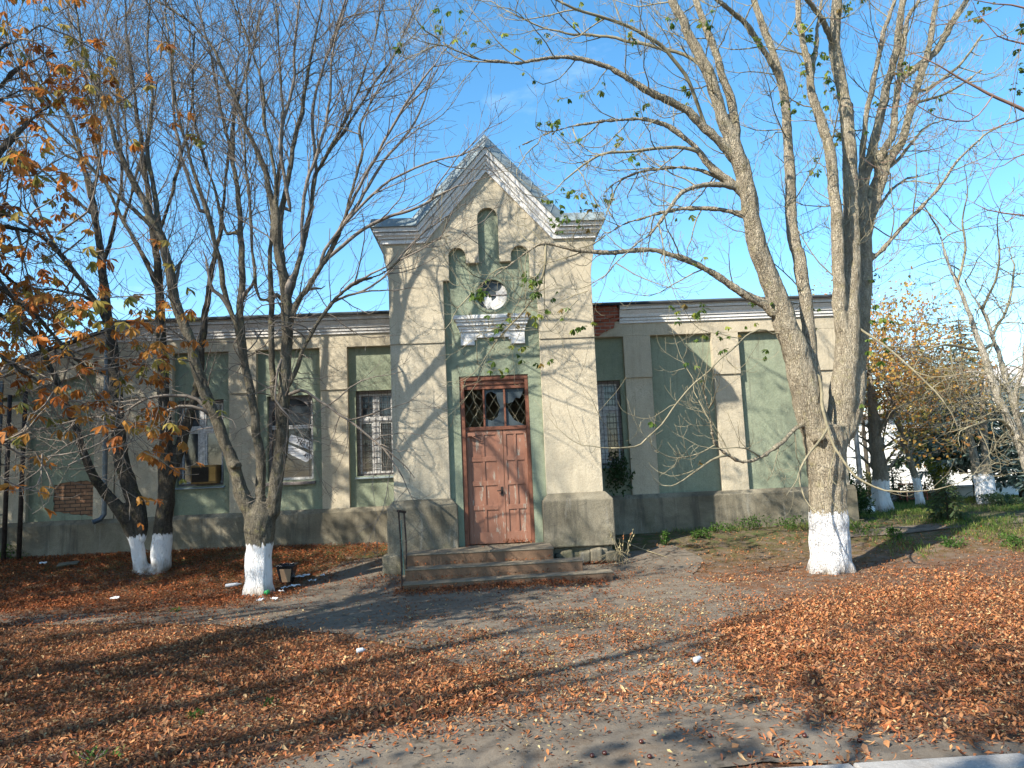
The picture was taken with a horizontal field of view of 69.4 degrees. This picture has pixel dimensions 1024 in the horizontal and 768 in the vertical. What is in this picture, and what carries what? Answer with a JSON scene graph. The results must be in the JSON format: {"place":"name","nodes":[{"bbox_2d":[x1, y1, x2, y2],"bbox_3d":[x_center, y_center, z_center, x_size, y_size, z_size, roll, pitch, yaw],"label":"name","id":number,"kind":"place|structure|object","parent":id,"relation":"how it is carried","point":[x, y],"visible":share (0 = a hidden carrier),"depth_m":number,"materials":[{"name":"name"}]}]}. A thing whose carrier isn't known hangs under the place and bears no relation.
{"place":"outdoors","nodes":[
{"label":"outdoors","id":0,"kind":"place"},
{"bbox_2d":[56,560,79,566],"bbox_3d":[-8.235,3.334,13.727,0.340,0.080,0.221,0,-7,-19],"label":"stone slab","id":1,"kind":"object","parent":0,"point":[62,564],"depth_m":13.69,"materials":[{"name":"grey stone"}]},
{"bbox_2d":[225,583,241,587],"bbox_3d":[-4.596,3.315,12.213,0.260,0.066,0.058,-1,-7,-13],"label":"plastic bottle","id":2,"kind":"object","parent":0,"point":[231,585],"visible":0.98,"depth_m":12.19,"materials":[{"name":"white plastic"}]},
{"bbox_2d":[0,545,1023,767],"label":"asphalt path","id":3,"kind":"structure","parent":0,"point":[489,755],"depth_m":6.36,"materials":[{"name":"grey asphalt"}]},
{"bbox_2d":[170,606,183,611],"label":"weed","id":4,"kind":"object","parent":3,"relation":"on","point":[176,610],"visible":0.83,"depth_m":10.51,"materials":[{"name":"green plant"}]},
{"bbox_2d":[402,542,613,591],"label":"entrance steps","id":5,"kind":"structure","parent":3,"relation":"on","point":[542,551],"depth_m":11.80,"materials":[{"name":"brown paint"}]},
{"bbox_2d":[397,510,406,588],"bbox_3d":[-1.728,2.663,11.722,0.061,1.338,0.257,-4,-7,17],"label":"handrail","id":6,"kind":"object","parent":5,"relation":"on","point":[400,535],"visible":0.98,"depth_m":11.69,"materials":[{"name":"metal"}]},
{"bbox_2d":[0,563,1023,767],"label":"leaf crumbs","id":7,"kind":"object","parent":3,"relation":"on","point":[580,695],"visible":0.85,"depth_m":6.91,"materials":[{"name":"brown plant"}]},
{"bbox_2d":[598,523,633,565],"bbox_3d":[1.795,2.753,12.760,0.691,0.752,0.251,-2,-6,-2],"label":"dry weed","id":8,"kind":"object","parent":3,"relation":"on","point":[620,552],"visible":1,"depth_m":12.74,"materials":[{"name":"plant"}]},
{"bbox_2d":[693,656,701,662],"bbox_3d":[1.674,2.476,6.659,0.100,0.054,0.051,2,-8,-36],"label":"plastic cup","id":9,"kind":"object","parent":3,"relation":"on","point":[696,659],"visible":1,"depth_m":6.63,"materials":[{"name":"white plastic"}]},
{"bbox_2d":[0,495,1023,767],"bbox_3d":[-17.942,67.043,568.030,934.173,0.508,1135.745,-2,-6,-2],"label":"ground","id":10,"kind":"structure","parent":0,"point":[862,547],"depth_m":8.41,"materials":[{"name":"soil"}]},
{"bbox_2d":[1,395,11,561],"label":"iron pole","id":11,"kind":"object","parent":10,"relation":"on","point":[5,507],"visible":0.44,"depth_m":14.41,"materials":[{"name":"black metal"}]},
{"bbox_2d":[0,544,27,559],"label":"weed","id":12,"kind":"object","parent":10,"relation":"on","point":[9,553],"visible":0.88,"depth_m":14.41,"materials":[{"name":"green plant"}]},
{"bbox_2d":[16,386,27,559],"bbox_3d":[-9.664,1.756,14.598,0.122,3.598,0.089,-2,-6,-2],"label":"iron pole","id":13,"kind":"object","parent":10,"relation":"on","point":[19,528],"visible":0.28,"depth_m":14.50,"materials":[{"name":"black metal"}]},
{"bbox_2d":[72,745,124,764],"bbox_3d":[-2.747,2.483,4.953,0.327,0.145,0.250,-2,-6,-2],"label":"weed","id":14,"kind":"object","parent":10,"relation":"on","point":[92,753],"visible":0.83,"depth_m":4.92,"materials":[{"name":"green plant"}]},
{"bbox_2d":[0,0,226,528],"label":"chestnut tree","id":15,"kind":"object","parent":10,"relation":"on","point":[36,304],"visible":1,"depth_m":7.39,"materials":[{"name":"orange plant"}]},
{"bbox_2d":[0,0,293,574],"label":"bare tree","id":16,"kind":"object","parent":10,"relation":"on","point":[161,548],"visible":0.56,"depth_m":13.75,"materials":[{"name":"brown plant"}]},
{"bbox_2d":[185,707,204,719],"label":"weed","id":17,"kind":"object","parent":10,"relation":"on","point":[191,714],"visible":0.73,"depth_m":5.76,"materials":[{"name":"green plant"}]},
{"bbox_2d":[0,0,535,596],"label":"bare tree","id":18,"kind":"object","parent":10,"relation":"on","point":[260,510],"visible":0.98,"depth_m":12.14,"materials":[{"name":"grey plant"}]},
{"bbox_2d":[259,696,282,706],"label":"weed","id":19,"kind":"object","parent":10,"relation":"on","point":[271,698],"visible":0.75,"depth_m":6.00,"materials":[{"name":"green plant"}]},
{"bbox_2d":[275,562,298,583],"bbox_3d":[-3.782,3.182,12.447,0.345,0.327,0.343,-2,-6,-2],"label":"rubbish bin","id":20,"kind":"object","parent":10,"relation":"on","point":[286,571],"visible":1,"depth_m":12.33,"materials":[{"name":"black plastic"}]},
{"bbox_2d":[0,134,861,575],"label":"public building","id":21,"kind":"structure","parent":10,"relation":"on","point":[516,464],"depth_m":15.06,"materials":[{"name":"beige paint"}]},
{"bbox_2d":[175,400,224,489],"bbox_3d":[-6.442,1.251,15.368,1.010,1.825,0.310,-2,-6,-2],"label":"window","id":22,"kind":"structure","parent":21,"relation":"in","point":[203,445],"depth_m":15.43,"materials":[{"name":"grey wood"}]},
{"bbox_2d":[191,465,220,483],"bbox_3d":[-6.309,1.870,15.307,0.520,0.380,0.418,-2,-6,-2],"label":"air conditioner","id":23,"kind":"object","parent":21,"relation":"in","point":[209,474],"visible":0.9,"depth_m":15.11,"materials":[{"name":"plastic"}]},
{"bbox_2d":[266,395,315,485],"bbox_3d":[-4.595,1.169,15.431,1.010,1.850,0.320,-2,-6,-2],"label":"window","id":24,"kind":"structure","parent":21,"relation":"in","point":[307,473],"depth_m":15.48,"materials":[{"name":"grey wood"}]},
{"bbox_2d":[288,435,311,461],"bbox_3d":[-4.393,1.343,15.482,0.717,0.595,0.010,-2,-6,-2],"label":"paper sign","id":25,"kind":"object","parent":21,"relation":"attached to","point":[302,455],"visible":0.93,"depth_m":15.48,"materials":[{"name":"white paper"}]},
{"bbox_2d":[355,390,393,478],"bbox_3d":[-2.844,1.052,15.505,0.860,1.835,0.310,-2,-6,-2],"label":"window","id":26,"kind":"structure","parent":21,"relation":"in","point":[377,425],"depth_m":15.56,"materials":[{"name":"grey wood"}]},
{"bbox_2d":[476,280,506,309],"bbox_3d":[-0.375,-1.626,13.633,0.670,0.700,0.075,-2,-6,-2],"label":"round window","id":27,"kind":"structure","parent":21,"relation":"in","point":[492,301],"depth_m":13.61,"materials":[{"name":"glass"}]},
{"bbox_2d":[459,374,534,545],"bbox_3d":[-0.275,1.353,13.346,1.242,3.013,0.190,-2,-6,-2],"label":"door","id":28,"kind":"structure","parent":21,"relation":"in","point":[484,466],"depth_m":13.31,"materials":[{"name":"brown paint"}]},
{"bbox_2d":[597,381,623,467],"bbox_3d":[1.928,0.855,15.679,0.860,1.845,0.310,-2,-6,-2],"label":"window","id":29,"kind":"structure","parent":21,"relation":"in","point":[610,414],"depth_m":15.74,"materials":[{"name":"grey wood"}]},
{"bbox_2d":[602,444,634,496],"bbox_3d":[2.184,1.830,15.343,0.756,1.234,0.319,-3,-7,8],"label":"creeper","id":30,"kind":"object","parent":21,"relation":"attached to","point":[618,473],"visible":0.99,"depth_m":15.30,"materials":[{"name":"green plant"}]},
{"bbox_2d":[0,517,1023,767],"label":"fallen leaves","id":31,"kind":"object","parent":10,"relation":"on","point":[306,657],"depth_m":6.87,"materials":[{"name":"brown plant"}]},
{"bbox_2d":[356,647,364,653],"bbox_3d":[-1.535,2.705,7.515,0.091,0.054,0.051,0,-7,-25],"label":"plastic cup","id":32,"kind":"object","parent":31,"relation":"on","point":[360,650],"visible":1,"depth_m":7.50,"materials":[{"name":"white plastic"}]},
{"bbox_2d":[659,530,669,545],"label":"weed","id":33,"kind":"object","parent":10,"relation":"on","point":[664,539],"visible":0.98,"depth_m":13.84,"materials":[{"name":"green plant"}]},
{"bbox_2d":[375,0,1023,574],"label":"chestnut tree","id":34,"kind":"object","parent":10,"relation":"on","point":[829,434],"visible":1,"depth_m":11.80,"materials":[{"name":"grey plant"}]},
{"bbox_2d":[690,529,714,539],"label":"weed","id":35,"kind":"object","parent":10,"relation":"on","point":[699,534],"visible":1,"depth_m":14.35,"materials":[{"name":"green plant"}]},
{"bbox_2d":[701,522,738,531],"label":"weed","id":36,"kind":"object","parent":10,"relation":"on","point":[719,528],"visible":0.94,"depth_m":14.82,"materials":[{"name":"green plant"}]},
{"bbox_2d":[730,514,771,531],"bbox_3d":[4.789,2.812,15.026,0.957,0.355,0.690,-2,-6,-2],"label":"weed","id":37,"kind":"object","parent":10,"relation":"on","point":[753,523],"visible":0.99,"depth_m":14.92,"materials":[{"name":"green plant"}]},
{"bbox_2d":[770,514,805,529],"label":"weed","id":38,"kind":"object","parent":10,"relation":"on","point":[786,521],"visible":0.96,"depth_m":14.86,"materials":[{"name":"green plant"}]},
{"bbox_2d":[848,462,871,495],"bbox_3d":[10.807,2.940,22.497,1.554,1.253,2.225,-2,-6,-2],"label":"bush","id":39,"kind":"object","parent":10,"relation":"on","point":[866,474],"visible":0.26,"depth_m":22.50,"materials":[{"name":"green plant"}]},
{"bbox_2d":[848,464,878,518],"bbox_3d":[7.408,2.365,16.084,0.939,1.267,0.963,-2,-6,-2],"label":"bush","id":40,"kind":"object","parent":10,"relation":"on","point":[861,496],"visible":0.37,"depth_m":16.00,"materials":[{"name":"green plant"}]},
{"bbox_2d":[849,517,879,533],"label":"weed","id":41,"kind":"object","parent":10,"relation":"on","point":[854,527],"visible":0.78,"depth_m":14.18,"materials":[{"name":"green plant"}]},
{"bbox_2d":[813,235,923,494],"bbox_3d":[12.100,-0.446,25.971,4.932,8.859,5.182,1,-8,-32],"label":"bare tree","id":42,"kind":"object","parent":10,"relation":"on","point":[866,457],"visible":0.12,"depth_m":25.22,"materials":[{"name":"plant"}]},
{"bbox_2d":[885,523,905,538],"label":"weed","id":43,"kind":"object","parent":10,"relation":"on","point":[892,533],"visible":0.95,"depth_m":13.64,"materials":[{"name":"green plant"}]},
{"bbox_2d":[850,298,949,448],"bbox_3d":[13.551,0.403,26.184,4.431,7.130,4.411,-1,-7,-13],"label":"autumn tree","id":44,"kind":"object","parent":10,"relation":"on","point":[903,357],"visible":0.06,"depth_m":25.94,"materials":[{"name":"yellow plant"}]},
{"bbox_2d":[888,458,914,503],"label":"spruce sapling","id":45,"kind":"object","parent":10,"relation":"on","point":[892,480],"visible":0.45,"depth_m":20.67,"materials":[{"name":"green plant"}]},
{"bbox_2d":[863,490,944,503],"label":"garden kerb","id":46,"kind":"structure","parent":10,"relation":"on","point":[894,497],"depth_m":20.62,"materials":[{"name":"concrete"}]},
{"bbox_2d":[811,266,1009,511],"bbox_3d":[9.158,0.228,18.273,5.162,6.107,4.862,2,-8,-33],"label":"autumn tree","id":47,"kind":"object","parent":10,"relation":"on","point":[878,464],"visible":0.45,"depth_m":17.97,"materials":[{"name":"yellow plant"}]},
{"bbox_2d":[898,483,927,501],"bbox_3d":[11.074,3.038,20.421,0.590,0.601,0.385,-2,-6,-2],"label":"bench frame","id":48,"kind":"object","parent":10,"relation":"on","point":[909,492],"visible":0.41,"depth_m":20.54,"materials":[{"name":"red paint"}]},
{"bbox_2d":[811,0,1023,230],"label":"chestnut tree","id":49,"kind":"object","parent":10,"relation":"on","point":[1020,69],"visible":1,"depth_m":7.77,"materials":[{"name":"brown plant"}]},
{"bbox_2d":[905,479,936,498],"bbox_3d":[11.760,3.064,21.461,1.436,0.683,1.020,0,-7,-21],"label":"bush","id":50,"kind":"object","parent":10,"relation":"on","point":[925,486],"visible":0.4,"depth_m":21.39,"materials":[{"name":"green plant"}]},
{"bbox_2d":[863,280,1002,505],"bbox_3d":[10.360,0.361,19.412,5.280,5.959,4.188,2,-8,-33],"label":"autumn tree","id":51,"kind":"object","parent":10,"relation":"on","point":[917,484],"visible":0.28,"depth_m":19.04,"materials":[{"name":"yellow plant"}]},
{"bbox_2d":[886,363,979,498],"bbox_3d":[12.472,1.272,21.802,2.891,4.400,2.893,-6,-7,29],"label":"spruce tree","id":52,"kind":"object","parent":10,"relation":"on","point":[899,461],"visible":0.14,"depth_m":21.77,"materials":[{"name":"green plant"}]},
{"bbox_2d":[847,366,1023,492],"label":"white house","id":53,"kind":"structure","parent":10,"relation":"on","point":[850,453],"depth_m":25.53,"materials":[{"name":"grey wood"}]},
{"bbox_2d":[920,457,963,500],"bbox_3d":[11.758,2.548,20.440,0.990,1.482,1.136,0,-7,-23],"label":"bush","id":54,"kind":"object","parent":10,"relation":"on","point":[932,476],"visible":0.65,"depth_m":20.34,"materials":[{"name":"green plant"}]},
{"bbox_2d":[920,472,969,523],"bbox_3d":[8.855,2.365,15.047,1.201,1.172,1.159,-2,-6,-2],"label":"spruce sapling","id":55,"kind":"object","parent":10,"relation":"on","point":[947,513],"visible":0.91,"depth_m":14.98,"materials":[{"name":"green plant"}]},
{"bbox_2d":[869,145,1023,492],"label":"bare tree","id":56,"kind":"object","parent":10,"relation":"on","point":[1015,433],"visible":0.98,"depth_m":13.64,"materials":[{"name":"beige plant"}]},
{"bbox_2d":[900,313,994,395],"bbox_3d":[16.439,0.588,28.534,4.277,7.051,4.816,-2,-6,-2],"label":"autumn tree","id":57,"kind":"object","parent":10,"relation":"on","point":[932,345],"visible":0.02,"depth_m":28.75,"materials":[{"name":"orange plant"}]},
{"bbox_2d":[935,536,967,547],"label":"weed","id":58,"kind":"object","parent":10,"relation":"on","point":[949,542],"visible":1,"depth_m":13.01,"materials":[{"name":"green plant"}]},
{"bbox_2d":[905,312,1023,496],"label":"spruce tree","id":59,"kind":"object","parent":10,"relation":"on","point":[961,464],"visible":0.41,"depth_m":20.51,"materials":[{"name":"green plant"}]},
{"bbox_2d":[930,336,1016,503],"bbox_3d":[12.082,0.991,19.460,2.040,4.491,2.136,-2,-6,-2],"label":"bare tree","id":60,"kind":"object","parent":10,"relation":"on","point":[984,487],"visible":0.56,"depth_m":19.08,"materials":[{"name":"brown plant"}]},
{"bbox_2d":[946,485,1018,497],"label":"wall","id":61,"kind":"structure","parent":10,"relation":"on","point":[964,490],"depth_m":21.63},
{"bbox_2d":[960,370,1023,497],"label":"spruce tree","id":62,"kind":"object","parent":10,"relation":"on","point":[1016,480],"visible":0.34,"depth_m":19.68,"materials":[{"name":"green plant"}]},
{"bbox_2d":[976,489,1023,505],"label":"bush","id":63,"kind":"object","parent":10,"relation":"on","point":[994,497],"visible":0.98,"depth_m":18.00,"materials":[{"name":"green plant"}]},
{"bbox_2d":[998,531,1023,546],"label":"weed","id":64,"kind":"object","parent":10,"relation":"on","point":[1011,538],"visible":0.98,"depth_m":12.77,"materials":[{"name":"green plant"}]},
{"bbox_2d":[0,0,1023,412],"label":"sky","id":65,"kind":"structure","parent":0,"point":[508,82],"materials":[{"name":"blue"}]},
{"bbox_2d":[665,493,1023,560],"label":"grass","id":66,"kind":"structure","parent":0,"point":[912,509],"depth_m":14.79,"materials":[{"name":"green plant"}]},
{"bbox_2d":[850,518,1022,536],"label":"garden path","id":67,"kind":"structure","parent":0,"point":[916,528],"depth_m":14.31,"materials":[{"name":"concrete"}]},
{"label":"road","id":68,"kind":"structure","parent":0,"visible":0},
{"bbox_2d":[781,753,1023,767],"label":"kerb","id":69,"kind":"structure","parent":68,"relation":"on","point":[1013,760],"depth_m":4.17,"materials":[{"name":"concrete"}]}
]}

